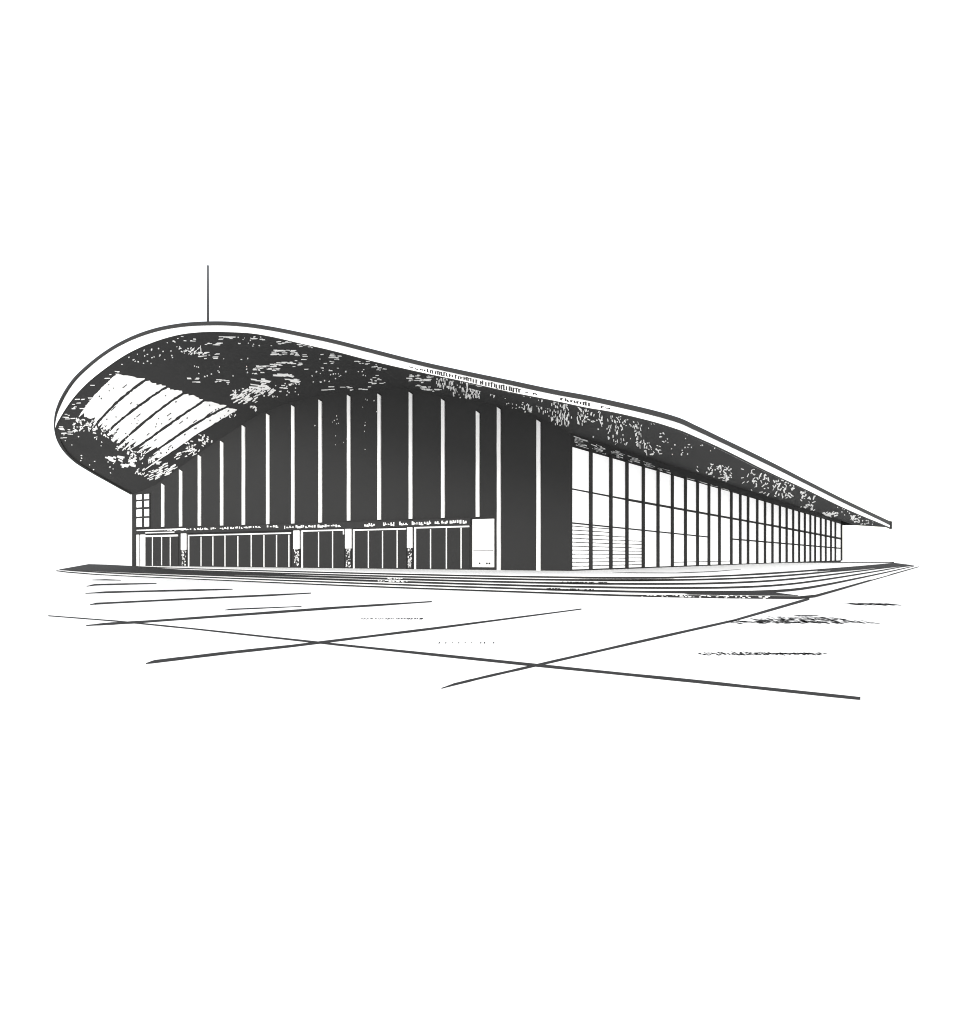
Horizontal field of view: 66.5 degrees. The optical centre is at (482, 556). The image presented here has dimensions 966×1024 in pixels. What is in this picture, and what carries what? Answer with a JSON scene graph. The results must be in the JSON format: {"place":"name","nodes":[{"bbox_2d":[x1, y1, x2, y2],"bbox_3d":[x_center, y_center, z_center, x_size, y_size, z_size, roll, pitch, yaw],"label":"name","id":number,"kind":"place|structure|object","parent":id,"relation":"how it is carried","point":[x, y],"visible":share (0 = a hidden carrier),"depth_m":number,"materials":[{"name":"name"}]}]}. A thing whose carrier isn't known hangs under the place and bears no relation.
{"place":"outdoors","nodes":[
{"label":"outdoors","id":0,"kind":"place"},
{"bbox_2d":[0,557,965,1023],"bbox_3d":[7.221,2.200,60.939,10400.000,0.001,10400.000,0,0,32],"label":"ground","id":1,"kind":"structure","parent":0,"point":[322,835],"depth_m":6.48,"materials":[{"name":"stone"}]},
{"bbox_2d":[87,583,155,586],"bbox_3d":[-27.982,2.196,57.373,4.620,0.001,6.666,0,0,-21],"label":"pavement joint","id":2,"kind":"object","parent":1,"relation":"on","point":[121,584],"visible":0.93,"depth_m":57.68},
{"bbox_2d":[85,589,232,593],"bbox_3d":[-20.435,2.196,47.078,8.981,0.001,2.987,0,0,-33],"label":"pavement joint","id":3,"kind":"object","parent":1,"relation":"on","point":[158,590],"visible":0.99,"depth_m":47.52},
{"bbox_2d":[90,593,310,604],"bbox_3d":[-14.226,2.196,39.155,1.926,0.001,13.534,0,0,39],"label":"pavement joint","id":4,"kind":"object","parent":1,"relation":"on","point":[177,599],"visible":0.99,"depth_m":38.48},
{"bbox_2d":[86,601,431,625],"bbox_3d":[-7.603,2.196,29.890,1.276,0.001,16.492,0,0,38],"label":"pavement joint","id":5,"kind":"object","parent":1,"relation":"on","point":[244,614],"visible":1,"depth_m":28.36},
{"bbox_2d":[226,606,300,609],"bbox_3d":[-9.372,2.196,31.458,3.594,0.001,0.878,0,0,-39],"label":"pavement joint","id":6,"kind":"object","parent":1,"relation":"on","point":[260,608],"visible":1,"depth_m":31.09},
{"bbox_2d":[146,608,581,663],"bbox_3d":[-1.257,2.196,23.020,0.680,0.001,19.527,0,0,36],"label":"pavement joint","id":7,"kind":"object","parent":1,"relation":"on","point":[264,648],"visible":1,"depth_m":19.03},
{"bbox_2d":[361,618,422,618],"bbox_3d":[-3.216,2.196,26.021,2.184,0.001,0.654,0,0,0],"label":"pavement speckle","id":8,"kind":"object","parent":1,"relation":"on","point":[393,618],"visible":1,"depth_m":26.08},
{"bbox_2d":[48,615,859,699],"bbox_3d":[-5.138,2.193,19.537,27.363,0.001,0.568,0,0,36],"label":"pavement joint","id":9,"kind":"object","parent":1,"relation":"on","point":[642,675],"visible":1,"depth_m":14.82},
{"bbox_2d":[54,321,891,570],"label":"exhibition hall","id":10,"kind":"structure","parent":1,"relation":"on","point":[220,444],"depth_m":74.51,"materials":[{"name":"grey paint"}]},
{"bbox_2d":[135,493,150,527],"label":"window","id":11,"kind":"structure","parent":10,"relation":"in","point":[142,501],"depth_m":92.55,"materials":[{"name":"white glass"}]},
{"bbox_2d":[207,265,208,320],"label":"roof mast","id":12,"kind":"object","parent":10,"relation":"on","point":[207,292],"visible":0.95,"depth_m":67.82,"materials":[{"name":"black metal"}]},
{"bbox_2d":[472,519,493,566],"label":"door","id":13,"kind":"structure","parent":10,"relation":"in","point":[482,529],"depth_m":65.37,"materials":[{"name":"white paint"}]},
{"bbox_2d":[572,436,588,568],"bbox_3d":[8.304,-4.484,62.715,0.122,11.129,3.340,0,0,32],"label":"window","id":14,"kind":"structure","parent":10,"relation":"in","point":[580,458],"depth_m":62.66,"materials":[{"name":"white glass"}]},
{"bbox_2d":[591,444,608,568],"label":"window","id":15,"kind":"structure","parent":10,"relation":"in","point":[600,463],"depth_m":66.23,"materials":[{"name":"white glass"}]},
{"bbox_2d":[612,450,624,567],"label":"window","id":16,"kind":"structure","parent":10,"relation":"in","point":[618,466],"depth_m":69.80,"materials":[{"name":"white glass"}]},
{"bbox_2d":[629,456,641,566],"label":"window","id":17,"kind":"structure","parent":10,"relation":"in","point":[635,472],"depth_m":73.56,"materials":[{"name":"white glass"}]},
{"bbox_2d":[643,461,655,566],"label":"window","id":18,"kind":"structure","parent":10,"relation":"in","point":[650,475],"depth_m":77.22,"materials":[{"name":"white glass"}]},
{"bbox_2d":[658,467,670,565],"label":"window","id":19,"kind":"structure","parent":10,"relation":"in","point":[665,479],"depth_m":81.28,"materials":[{"name":"white glass"}]},
{"bbox_2d":[674,476,683,565],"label":"window","id":20,"kind":"structure","parent":10,"relation":"in","point":[678,482],"depth_m":85.14,"materials":[{"name":"white glass"}]},
{"bbox_2d":[687,478,695,564],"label":"window","id":21,"kind":"structure","parent":10,"relation":"in","point":[691,485],"depth_m":89.40,"materials":[{"name":"white glass"}]},
{"bbox_2d":[699,481,707,564],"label":"window","id":22,"kind":"structure","parent":10,"relation":"in","point":[702,488],"depth_m":93.35,"materials":[{"name":"white glass"}]},
{"bbox_2d":[711,485,717,564],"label":"window","id":23,"kind":"structure","parent":10,"relation":"in","point":[714,491],"depth_m":98.07,"materials":[{"name":"white glass"}]},
{"bbox_2d":[721,488,729,563],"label":"window","id":24,"kind":"structure","parent":10,"relation":"in","point":[725,495],"depth_m":102.85,"materials":[{"name":"white glass"}]},
{"bbox_2d":[733,493,738,563],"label":"window","id":25,"kind":"structure","parent":10,"relation":"in","point":[735,496],"depth_m":107.60,"materials":[{"name":"white glass"}]},
{"bbox_2d":[742,495,746,563],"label":"window","id":26,"kind":"structure","parent":10,"relation":"in","point":[744,498],"depth_m":112.27,"materials":[{"name":"white glass"}]},
{"bbox_2d":[750,498,755,562],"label":"window","id":27,"kind":"structure","parent":10,"relation":"in","point":[752,501],"depth_m":116.80,"materials":[{"name":"white glass"}]},
{"bbox_2d":[759,500,763,562],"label":"window","id":28,"kind":"structure","parent":10,"relation":"in","point":[761,503],"depth_m":122.32,"materials":[{"name":"white glass"}]},
{"bbox_2d":[766,502,770,562],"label":"window","id":29,"kind":"structure","parent":10,"relation":"in","point":[768,505],"depth_m":127.00,"materials":[{"name":"white glass"}]},
{"bbox_2d":[774,505,778,561],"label":"window","id":30,"kind":"structure","parent":10,"relation":"in","point":[776,508],"depth_m":132.80,"materials":[{"name":"white glass"}]},
{"bbox_2d":[781,507,784,561],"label":"window","id":31,"kind":"structure","parent":10,"relation":"in","point":[782,508],"depth_m":137.93,"materials":[{"name":"white glass"}]},
{"bbox_2d":[788,509,791,561],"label":"window","id":32,"kind":"structure","parent":10,"relation":"in","point":[789,510],"depth_m":143.46,"materials":[{"name":"white glass"}]},
{"bbox_2d":[794,510,797,561],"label":"window","id":33,"kind":"structure","parent":10,"relation":"in","point":[795,512],"depth_m":148.95,"materials":[{"name":"white glass"}]},
{"bbox_2d":[800,512,803,561],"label":"window","id":34,"kind":"structure","parent":10,"relation":"in","point":[801,514],"depth_m":154.92,"materials":[{"name":"white glass"}]},
{"bbox_2d":[806,514,808,560],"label":"window","id":35,"kind":"structure","parent":10,"relation":"in","point":[807,516],"depth_m":161.37,"materials":[{"name":"white glass"}]},
{"bbox_2d":[812,516,813,560],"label":"window","id":36,"kind":"structure","parent":10,"relation":"in","point":[812,516],"depth_m":167.78,"materials":[{"name":"white glass"}]},
{"bbox_2d":[816,517,819,560],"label":"window","id":37,"kind":"structure","parent":10,"relation":"in","point":[817,518],"depth_m":173.42,"materials":[{"name":"white glass"}]},
{"bbox_2d":[822,519,824,560],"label":"window","id":38,"kind":"structure","parent":10,"relation":"in","point":[823,520],"depth_m":181.52,"materials":[{"name":"white glass"}]},
{"bbox_2d":[827,520,829,560],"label":"window","id":39,"kind":"structure","parent":10,"relation":"in","point":[828,522],"depth_m":188.89,"materials":[{"name":"white glass"}]},
{"bbox_2d":[832,522,833,560],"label":"window","id":40,"kind":"structure","parent":10,"relation":"in","point":[832,522],"depth_m":195.27,"materials":[{"name":"white glass"}]},
{"bbox_2d":[836,523,840,559],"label":"window","id":41,"kind":"structure","parent":10,"relation":"in","point":[838,526],"depth_m":205.59,"materials":[{"name":"white glass"}]},
{"bbox_2d":[56,562,918,598],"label":"stepped platform","id":42,"kind":"structure","parent":1,"relation":"on","point":[795,580],"depth_m":52.56,"materials":[{"name":"concrete"}]},
{"bbox_2d":[441,598,808,688],"bbox_3d":[8.630,2.196,25.724,0.693,0.001,32.781,0,0,34],"label":"pavement joint","id":43,"kind":"object","parent":1,"relation":"on","point":[641,641],"visible":0.99,"depth_m":18.70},
{"bbox_2d":[698,651,826,655],"bbox_3d":[6.325,2.196,16.684,2.902,0.001,0.692,0,0,0],"label":"pavement speckle","id":44,"kind":"object","parent":1,"relation":"on","point":[756,653],"visible":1,"depth_m":16.68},
{"bbox_2d":[730,615,879,623],"bbox_3d":[10.620,2.196,25.791,4.792,0.001,3.614,0,0,0],"label":"pavement speckle","id":45,"kind":"object","parent":1,"relation":"on","point":[765,621],"visible":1,"depth_m":24.88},
{"bbox_2d":[845,603,901,605],"bbox_3d":[17.894,2.196,33.919,2.090,0.001,2.157,0,0,0],"label":"pavement speckle","id":46,"kind":"object","parent":1,"relation":"on","point":[874,604],"visible":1,"depth_m":33.68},
{"bbox_2d":[0,0,965,556],"label":"sky","id":47,"kind":"structure","parent":0,"point":[743,222],"materials":[{"name":"white"}]}
]}

